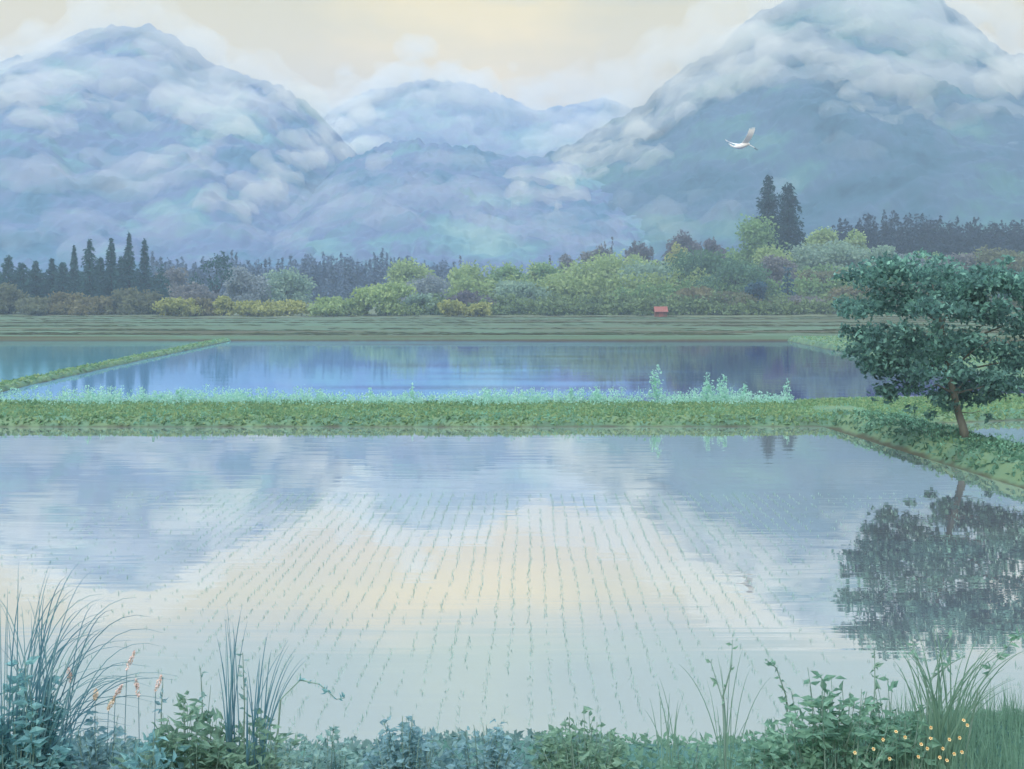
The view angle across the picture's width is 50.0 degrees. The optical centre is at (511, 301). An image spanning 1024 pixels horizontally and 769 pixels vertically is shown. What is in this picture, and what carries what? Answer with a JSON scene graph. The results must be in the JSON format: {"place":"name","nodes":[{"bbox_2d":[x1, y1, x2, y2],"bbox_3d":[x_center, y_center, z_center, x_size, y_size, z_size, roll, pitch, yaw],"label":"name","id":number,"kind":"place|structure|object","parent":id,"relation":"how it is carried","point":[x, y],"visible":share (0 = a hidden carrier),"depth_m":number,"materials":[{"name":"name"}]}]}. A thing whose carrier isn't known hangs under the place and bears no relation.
{"place":"outdoors","nodes":[
{"label":"outdoors","id":0,"kind":"place"},
{"bbox_2d":[0,341,203,381],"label":"paddy water","id":1,"kind":"structure","parent":0,"point":[19,359],"depth_m":75.23,"materials":[{"name":"liquid"}]},
{"bbox_2d":[0,339,230,391],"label":"dyke","id":2,"kind":"structure","parent":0,"point":[44,379],"depth_m":54.41,"materials":[{"name":"green plant"}]},
{"bbox_2d":[0,23,356,277],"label":"mountain","id":3,"kind":"structure","parent":0,"point":[170,146],"depth_m":443.34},
{"bbox_2d":[209,137,655,294],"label":"mountain","id":4,"kind":"structure","parent":0,"point":[421,201],"depth_m":390.71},
{"bbox_2d":[321,78,632,157],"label":"mountain","id":5,"kind":"structure","parent":0,"point":[461,113],"depth_m":847.16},
{"bbox_2d":[0,426,1023,749],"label":"paddy water","id":6,"kind":"structure","parent":0,"point":[74,488],"depth_m":14.23,"materials":[{"name":"liquid"}]},
{"bbox_2d":[1,492,1023,716],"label":"rice rows","id":7,"kind":"object","parent":6,"relation":"on","point":[377,603],"visible":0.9,"depth_m":13.60,"materials":[{"name":"green plant"}]},
{"bbox_2d":[0,341,1023,401],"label":"paddy water","id":8,"kind":"structure","parent":0,"point":[427,368],"depth_m":56.45,"materials":[{"name":"liquid"}]},
{"bbox_2d":[0,315,1023,345],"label":"field","id":9,"kind":"structure","parent":0,"point":[572,327],"depth_m":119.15,"materials":[{"name":"green plant"}]},
{"bbox_2d":[0,393,1023,428],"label":"cross bank","id":10,"kind":"structure","parent":0,"point":[424,423],"depth_m":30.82,"materials":[{"name":"green plant"}]},
{"bbox_2d":[0,384,796,406],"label":"bank weeds","id":11,"kind":"object","parent":10,"relation":"on","point":[320,396],"visible":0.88,"depth_m":34.90,"materials":[{"name":"green plant"}]},
{"bbox_2d":[0,255,1023,317],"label":"hillside","id":12,"kind":"structure","parent":0,"point":[372,311],"depth_m":182.65,"materials":[{"name":"plant"}]},
{"bbox_2d":[0,255,25,291],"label":"conifer","id":13,"kind":"object","parent":12,"relation":"on","point":[6,268],"visible":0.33,"depth_m":197.54,"materials":[{"name":"green plant"}]},
{"bbox_2d":[0,282,34,313],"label":"bush","id":14,"kind":"object","parent":12,"relation":"on","point":[10,295],"visible":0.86,"depth_m":184.87,"materials":[{"name":"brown plant"}]},
{"bbox_2d":[11,262,36,310],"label":"conifer","id":15,"kind":"object","parent":12,"relation":"on","point":[19,279],"visible":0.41,"depth_m":197.57,"materials":[{"name":"green plant"}]},
{"bbox_2d":[14,296,58,315],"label":"bush","id":16,"kind":"object","parent":12,"relation":"on","point":[38,306],"visible":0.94,"depth_m":180.83,"materials":[{"name":"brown plant"}]},
{"bbox_2d":[25,261,50,297],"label":"conifer","id":17,"kind":"object","parent":12,"relation":"on","point":[36,277],"visible":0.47,"depth_m":200.72,"materials":[{"name":"green plant"}]},
{"bbox_2d":[48,262,76,297],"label":"conifer","id":18,"kind":"object","parent":12,"relation":"on","point":[62,284],"visible":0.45,"depth_m":200.55,"materials":[{"name":"green plant"}]},
{"bbox_2d":[47,291,88,314],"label":"bush","id":19,"kind":"object","parent":12,"relation":"on","point":[60,301],"visible":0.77,"depth_m":182.95,"materials":[{"name":"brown plant"}]},
{"bbox_2d":[0,264,171,301],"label":"grove undergrowth","id":20,"kind":"object","parent":12,"relation":"on","point":[160,286],"visible":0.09,"depth_m":206.33,"materials":[{"name":"plant"}]},
{"bbox_2d":[76,239,103,306],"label":"conifer","id":21,"kind":"object","parent":12,"relation":"on","point":[88,281],"visible":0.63,"depth_m":197.58,"materials":[{"name":"green plant"}]},
{"bbox_2d":[65,295,116,315],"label":"bush","id":22,"kind":"object","parent":12,"relation":"on","point":[82,307],"visible":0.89,"depth_m":181.84,"materials":[{"name":"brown plant"}]},
{"bbox_2d":[100,238,122,301],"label":"conifer","id":23,"kind":"object","parent":12,"relation":"on","point":[110,282],"visible":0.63,"depth_m":200.63,"materials":[{"name":"green plant"}]},
{"bbox_2d":[102,286,154,314],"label":"bush","id":24,"kind":"object","parent":12,"relation":"on","point":[126,302],"visible":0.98,"depth_m":182.80,"materials":[{"name":"brown plant"}]},
{"bbox_2d":[119,232,141,291],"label":"conifer","id":25,"kind":"object","parent":12,"relation":"on","point":[129,276],"visible":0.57,"depth_m":203.69,"materials":[{"name":"green plant"}]},
{"bbox_2d":[136,238,154,289],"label":"conifer","id":26,"kind":"object","parent":12,"relation":"on","point":[143,276],"visible":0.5,"depth_m":206.69,"materials":[{"name":"green plant"}]},
{"bbox_2d":[154,266,188,295],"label":"tree","id":27,"kind":"object","parent":12,"relation":"on","point":[175,277],"visible":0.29,"depth_m":220.86,"materials":[{"name":"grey plant"}]},
{"bbox_2d":[149,296,205,315],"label":"bush","id":28,"kind":"object","parent":12,"relation":"on","point":[178,306],"visible":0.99,"depth_m":180.15,"materials":[{"name":"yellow plant"}]},
{"bbox_2d":[167,281,220,306],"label":"bush","id":29,"kind":"object","parent":12,"relation":"on","point":[186,291],"visible":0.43,"depth_m":190.39,"materials":[{"name":"grey plant"}]},
{"bbox_2d":[181,250,234,298],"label":"tree","id":30,"kind":"object","parent":12,"relation":"on","point":[219,260],"visible":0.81,"depth_m":213.54,"materials":[{"name":"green plant"}]},
{"bbox_2d":[212,295,235,315],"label":"bush","id":31,"kind":"object","parent":12,"relation":"on","point":[222,305],"visible":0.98,"depth_m":181.07,"materials":[{"name":"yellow plant"}]},
{"bbox_2d":[222,266,271,306],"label":"tree","id":32,"kind":"object","parent":12,"relation":"on","point":[242,285],"visible":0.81,"depth_m":224.50,"materials":[{"name":"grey plant"}]},
{"bbox_2d":[232,299,277,315],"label":"bush","id":33,"kind":"object","parent":12,"relation":"on","point":[250,308],"visible":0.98,"depth_m":179.36,"materials":[{"name":"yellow plant"}]},
{"bbox_2d":[265,298,311,315],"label":"bush","id":34,"kind":"object","parent":12,"relation":"on","point":[290,307],"visible":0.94,"depth_m":181.39,"materials":[{"name":"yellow plant"}]},
{"bbox_2d":[260,266,317,308],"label":"tree","id":35,"kind":"object","parent":12,"relation":"on","point":[283,285],"visible":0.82,"depth_m":229.54,"materials":[{"name":"green plant"}]},
{"bbox_2d":[149,248,455,304],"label":"distant wood","id":36,"kind":"object","parent":12,"relation":"on","point":[334,283],"visible":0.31,"depth_m":286.37,"materials":[{"name":"plant"}]},
{"bbox_2d":[306,294,355,315],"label":"bush","id":37,"kind":"object","parent":12,"relation":"on","point":[328,306],"visible":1,"depth_m":180.81,"materials":[{"name":"green plant"}]},
{"bbox_2d":[349,278,425,315],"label":"tree","id":38,"kind":"object","parent":12,"relation":"on","point":[388,295],"visible":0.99,"depth_m":181.69,"materials":[{"name":"green plant"}]},
{"bbox_2d":[383,256,445,295],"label":"tree","id":39,"kind":"object","parent":12,"relation":"on","point":[403,270],"visible":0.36,"depth_m":245.09,"materials":[{"name":"green plant"}]},
{"bbox_2d":[402,291,437,314],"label":"bush","id":40,"kind":"object","parent":12,"relation":"on","point":[422,298],"visible":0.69,"depth_m":187.14,"materials":[{"name":"green plant"}]},
{"bbox_2d":[397,272,452,302],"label":"tree","id":41,"kind":"object","parent":12,"relation":"on","point":[431,284],"visible":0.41,"depth_m":215.47,"materials":[{"name":"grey plant"}]},
{"bbox_2d":[437,299,470,315],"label":"bush","id":42,"kind":"object","parent":12,"relation":"on","point":[448,307],"visible":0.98,"depth_m":179.11,"materials":[{"name":"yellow plant"}]},
{"bbox_2d":[445,289,498,306],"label":"tree","id":43,"kind":"object","parent":12,"relation":"on","point":[464,297],"visible":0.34,"depth_m":188.69,"materials":[{"name":"green plant"}]},
{"bbox_2d":[460,301,492,316],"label":"bush","id":44,"kind":"object","parent":12,"relation":"on","point":[481,309],"visible":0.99,"depth_m":178.99,"materials":[{"name":"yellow plant"}]},
{"bbox_2d":[483,262,530,293],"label":"tree","id":45,"kind":"object","parent":12,"relation":"on","point":[504,271],"visible":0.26,"depth_m":227.66,"materials":[{"name":"green plant"}]},
{"bbox_2d":[493,278,551,305],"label":"tree","id":46,"kind":"object","parent":12,"relation":"on","point":[520,289],"visible":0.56,"depth_m":210.25,"materials":[{"name":"green plant"}]},
{"bbox_2d":[525,260,561,284],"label":"tree","id":47,"kind":"object","parent":12,"relation":"on","point":[546,267],"visible":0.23,"depth_m":232.29,"materials":[{"name":"green plant"}]},
{"bbox_2d":[444,253,718,304],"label":"sunny scrub","id":48,"kind":"object","parent":12,"relation":"on","point":[590,287],"visible":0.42,"depth_m":213.90,"materials":[{"name":"green plant"}]},
{"bbox_2d":[556,249,633,305],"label":"tree","id":49,"kind":"object","parent":12,"relation":"on","point":[612,257],"visible":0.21,"depth_m":236.53,"materials":[{"name":"green plant"}]},
{"bbox_2d":[623,240,661,263],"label":"tree","id":50,"kind":"object","parent":12,"relation":"on","point":[641,250],"visible":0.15,"depth_m":273.64,"materials":[{"name":"purple plant"}]},
{"bbox_2d":[616,259,676,288],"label":"tree","id":51,"kind":"object","parent":12,"relation":"on","point":[643,269],"visible":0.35,"depth_m":220.30,"materials":[{"name":"green plant"}]},
{"bbox_2d":[410,290,885,315],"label":"hill undergrowth","id":52,"kind":"object","parent":12,"relation":"on","point":[629,305],"visible":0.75,"depth_m":185.76,"materials":[{"name":"green plant"}]},
{"bbox_2d":[662,229,701,263],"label":"tree","id":53,"kind":"object","parent":12,"relation":"on","point":[686,241],"visible":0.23,"depth_m":278.68,"materials":[{"name":"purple plant"}]},
{"bbox_2d":[670,285,712,299],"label":"bush","id":54,"kind":"object","parent":12,"relation":"on","point":[700,291],"visible":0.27,"depth_m":198.45,"materials":[{"name":"green plant"}]},
{"bbox_2d":[661,246,749,285],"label":"tree","id":55,"kind":"object","parent":12,"relation":"on","point":[706,261],"visible":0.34,"depth_m":215.79,"materials":[{"name":"green plant"}]},
{"bbox_2d":[698,289,778,311],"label":"bush","id":56,"kind":"object","parent":12,"relation":"on","point":[741,299],"visible":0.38,"depth_m":193.12,"materials":[{"name":"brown plant"}]},
{"bbox_2d":[687,258,790,299],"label":"tree","id":57,"kind":"object","parent":12,"relation":"on","point":[734,271],"visible":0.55,"depth_m":206.35,"materials":[{"name":"green plant"}]},
{"bbox_2d":[743,279,767,305],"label":"bush","id":58,"kind":"object","parent":12,"relation":"on","point":[758,288],"visible":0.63,"depth_m":192.93,"materials":[{"name":"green plant"}]},
{"bbox_2d":[721,213,791,266],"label":"tree","id":59,"kind":"object","parent":12,"relation":"on","point":[754,235],"visible":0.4,"depth_m":233.37,"materials":[{"name":"green plant"}]},
{"bbox_2d":[755,175,785,252],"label":"tall conifer","id":60,"kind":"object","parent":12,"relation":"on","point":[767,203],"visible":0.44,"depth_m":247.27,"materials":[{"name":"green plant"}]},
{"bbox_2d":[752,244,804,283],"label":"tree","id":61,"kind":"object","parent":12,"relation":"on","point":[761,253],"visible":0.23,"depth_m":225.03,"materials":[{"name":"green plant"}]},
{"bbox_2d":[758,254,800,288],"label":"tree","id":62,"kind":"object","parent":12,"relation":"on","point":[774,265],"visible":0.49,"depth_m":220.12,"materials":[{"name":"grey plant"}]},
{"bbox_2d":[772,183,806,254],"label":"tall conifer","id":63,"kind":"object","parent":12,"relation":"on","point":[791,235],"visible":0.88,"depth_m":243.07,"materials":[{"name":"green plant"}]},
{"bbox_2d":[608,251,1023,301],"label":"slope undergrowth","id":64,"kind":"object","parent":12,"relation":"on","point":[810,288],"visible":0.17,"depth_m":205.66,"materials":[{"name":"green plant"}]},
{"bbox_2d":[800,226,841,256],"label":"tree","id":65,"kind":"object","parent":12,"relation":"on","point":[821,236],"visible":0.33,"depth_m":258.83,"materials":[{"name":"green plant"}]},
{"bbox_2d":[783,238,868,272],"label":"tree","id":66,"kind":"object","parent":12,"relation":"on","point":[836,254],"visible":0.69,"depth_m":233.85,"materials":[{"name":"green plant"}]},
{"bbox_2d":[794,268,860,293],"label":"tree","id":67,"kind":"object","parent":12,"relation":"on","point":[820,275],"visible":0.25,"depth_m":211.57,"materials":[{"name":"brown plant"}]},
{"bbox_2d":[818,285,888,298],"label":"tree","id":68,"kind":"object","parent":12,"relation":"on","point":[849,290],"visible":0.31,"depth_m":199.03,"materials":[{"name":"brown plant"}]},
{"bbox_2d":[840,228,870,251],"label":"tree","id":69,"kind":"object","parent":12,"relation":"on","point":[861,239],"visible":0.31,"depth_m":256.36,"materials":[{"name":"green plant"}]},
{"bbox_2d":[839,245,915,270],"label":"tree","id":70,"kind":"object","parent":12,"relation":"on","point":[878,251],"visible":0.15,"depth_m":233.12,"materials":[{"name":"green plant"}]},
{"bbox_2d":[831,209,1023,259],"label":"dark wood","id":71,"kind":"object","parent":12,"relation":"on","point":[949,240],"visible":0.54,"depth_m":278.10,"materials":[{"name":"plant"}]},
{"bbox_2d":[933,252,989,273],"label":"tree","id":72,"kind":"object","parent":12,"relation":"on","point":[967,258],"visible":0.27,"depth_m":222.86,"materials":[{"name":"green plant"}]},
{"bbox_2d":[961,244,1023,273],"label":"tree","id":73,"kind":"object","parent":12,"relation":"on","point":[1017,264],"visible":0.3,"depth_m":219.67,"materials":[{"name":"green plant"}]},
{"bbox_2d":[0,0,1023,115],"label":"sky","id":74,"kind":"structure","parent":0,"point":[537,54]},
{"bbox_2d":[5,719,1022,768],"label":"bank","id":75,"kind":"structure","parent":0,"point":[631,757],"depth_m":6.71,"materials":[{"name":"plant"}]},
{"bbox_2d":[0,656,80,768],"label":"leafy shrub","id":76,"kind":"object","parent":75,"relation":"on","point":[27,739],"visible":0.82,"depth_m":5.95,"materials":[{"name":"plant"}]},
{"bbox_2d":[0,564,173,768],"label":"grass clump","id":77,"kind":"object","parent":75,"relation":"on","point":[63,732],"visible":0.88,"depth_m":6.00,"materials":[{"name":"plant"}]},
{"bbox_2d":[53,710,143,768],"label":"leafy shrub","id":78,"kind":"object","parent":75,"relation":"on","point":[97,757],"visible":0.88,"depth_m":6.04,"materials":[{"name":"leaf"},{"name":"twig"}]},
{"bbox_2d":[119,729,190,768],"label":"leafy shrub","id":79,"kind":"object","parent":75,"relation":"on","point":[129,763],"visible":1,"depth_m":5.92,"materials":[{"name":"plant"}]},
{"bbox_2d":[108,686,258,768],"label":"leafy shrub","id":80,"kind":"object","parent":75,"relation":"on","point":[202,748],"visible":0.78,"depth_m":6.06,"materials":[{"name":"leaf"},{"name":"twig"}]},
{"bbox_2d":[217,608,246,765],"bbox_3d":[-1.573,2.265,6.125,0.125,1.085,0.396,0,0,0],"label":"grass clump","id":81,"kind":"object","parent":75,"relation":"on","point":[228,730],"visible":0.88,"depth_m":6.14,"materials":[{"name":"plant"}]},
{"bbox_2d":[203,702,303,768],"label":"leafy shrub","id":82,"kind":"object","parent":75,"relation":"on","point":[268,761],"visible":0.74,"depth_m":6.08,"materials":[{"name":"leaf"},{"name":"twig"}]},
{"bbox_2d":[241,634,304,768],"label":"grass clump","id":83,"kind":"object","parent":75,"relation":"on","point":[255,738],"visible":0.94,"depth_m":6.11,"materials":[{"name":"plant"}]},
{"bbox_2d":[275,732,327,768],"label":"leafy shrub","id":84,"kind":"object","parent":75,"relation":"on","point":[296,760],"visible":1,"depth_m":6.02,"materials":[{"name":"plant"}]},
{"bbox_2d":[4,727,611,768],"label":"ground cover","id":85,"kind":"object","parent":75,"relation":"on","point":[356,745],"visible":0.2,"depth_m":6.82,"materials":[{"name":"plant"}]},
{"bbox_2d":[306,726,365,768],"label":"leafy shrub","id":86,"kind":"object","parent":75,"relation":"on","point":[343,753],"visible":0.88,"depth_m":6.15,"materials":[{"name":"plant"}]},
{"bbox_2d":[361,715,452,768],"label":"leafy shrub","id":87,"kind":"object","parent":75,"relation":"on","point":[409,737],"visible":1,"depth_m":6.17,"materials":[{"name":"leaf"},{"name":"twig"}]},
{"bbox_2d":[443,719,523,768],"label":"leafy shrub","id":88,"kind":"object","parent":75,"relation":"on","point":[491,753],"visible":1,"depth_m":6.18,"materials":[{"name":"plant"}]},
{"bbox_2d":[527,706,638,768],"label":"leafy shrub","id":89,"kind":"object","parent":75,"relation":"on","point":[568,753],"visible":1,"depth_m":6.14,"materials":[{"name":"leaf"},{"name":"twig"}]},
{"bbox_2d":[644,678,695,768],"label":"grass clump","id":90,"kind":"object","parent":75,"relation":"on","point":[673,749],"visible":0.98,"depth_m":6.15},
{"bbox_2d":[663,731,727,768],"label":"leafy shrub","id":91,"kind":"object","parent":75,"relation":"on","point":[703,763],"visible":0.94,"depth_m":6.10,"materials":[{"name":"plant"}]},
{"bbox_2d":[705,640,737,763],"bbox_3d":[1.169,2.342,6.141,0.190,0.889,0.101,0,0,17],"label":"leafy twig","id":92,"kind":"object","parent":75,"relation":"on","point":[713,679],"visible":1,"depth_m":6.13,"materials":[{"name":"leaf"},{"name":"twig"}]},
{"bbox_2d":[681,649,770,768],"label":"grass clump","id":93,"kind":"object","parent":75,"relation":"on","point":[731,751],"visible":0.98,"depth_m":6.08,"materials":[{"name":"plant"}]},
{"bbox_2d":[732,718,794,768],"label":"leafy shrub","id":94,"kind":"object","parent":75,"relation":"on","point":[748,763],"visible":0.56,"depth_m":6.19,"materials":[{"name":"plant"}]},
{"bbox_2d":[541,708,1023,768],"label":"green cover","id":95,"kind":"object","parent":75,"relation":"on","point":[639,756],"visible":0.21,"depth_m":6.69,"materials":[{"name":"plant"}]},
{"bbox_2d":[754,667,909,768],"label":"leafy shrub","id":96,"kind":"object","parent":75,"relation":"on","point":[828,735],"visible":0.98,"depth_m":6.05,"materials":[{"name":"plant"}]},
{"bbox_2d":[761,676,1023,768],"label":"grass","id":97,"kind":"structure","parent":75,"relation":"on","point":[992,753],"depth_m":6.36,"materials":[{"name":"plant"}]},
{"bbox_2d":[854,676,941,768],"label":"leafy shrub","id":98,"kind":"object","parent":75,"relation":"on","point":[908,731],"visible":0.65,"depth_m":6.16,"materials":[{"name":"plant"}]},
{"bbox_2d":[907,629,964,766],"bbox_3d":[2.400,2.265,6.188,0.338,0.820,0.086,0,0,0],"label":"leafy twig","id":99,"kind":"object","parent":75,"relation":"on","point":[934,674],"visible":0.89,"depth_m":6.19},
{"bbox_2d":[895,623,1023,768],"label":"grass clump","id":100,"kind":"object","parent":75,"relation":"on","point":[938,729],"visible":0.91,"depth_m":6.13,"materials":[{"name":"plant"}]},
{"bbox_2d":[963,627,1023,761],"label":"leafy twig","id":101,"kind":"object","parent":75,"relation":"on","point":[1000,654],"visible":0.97,"depth_m":6.15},
{"bbox_2d":[542,0,1023,263],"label":"mountain","id":102,"kind":"structure","parent":0,"point":[851,111],"depth_m":432.58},
{"bbox_2d":[788,336,1023,377],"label":"dyke","id":103,"kind":"structure","parent":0,"point":[799,339],"depth_m":81.29,"materials":[{"name":"green plant"}]},
{"bbox_2d":[0,335,1007,388],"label":"dyke grass","id":104,"kind":"structure","parent":103,"relation":"on","point":[142,354],"depth_m":63.60,"materials":[{"name":"green plant"}]},
{"bbox_2d":[810,405,1023,488],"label":"side bank","id":105,"kind":"structure","parent":0,"point":[1000,475],"depth_m":25.00,"materials":[{"name":"green plant"}]},
{"bbox_2d":[2,403,1023,472],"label":"scattered weeds","id":106,"kind":"object","parent":105,"relation":"on","point":[998,436],"visible":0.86,"depth_m":30.38,"materials":[{"name":"plant"}]},
{"bbox_2d":[830,247,1023,437],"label":"leafy tree","id":107,"kind":"object","parent":105,"relation":"on","point":[958,299],"visible":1,"depth_m":24.85,"materials":[{"name":"green plant"}]},
{"bbox_2d":[939,420,1023,443],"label":"side paddy water","id":108,"kind":"structure","parent":0,"point":[1015,428],"depth_m":30.24,"materials":[{"name":"liquid"}]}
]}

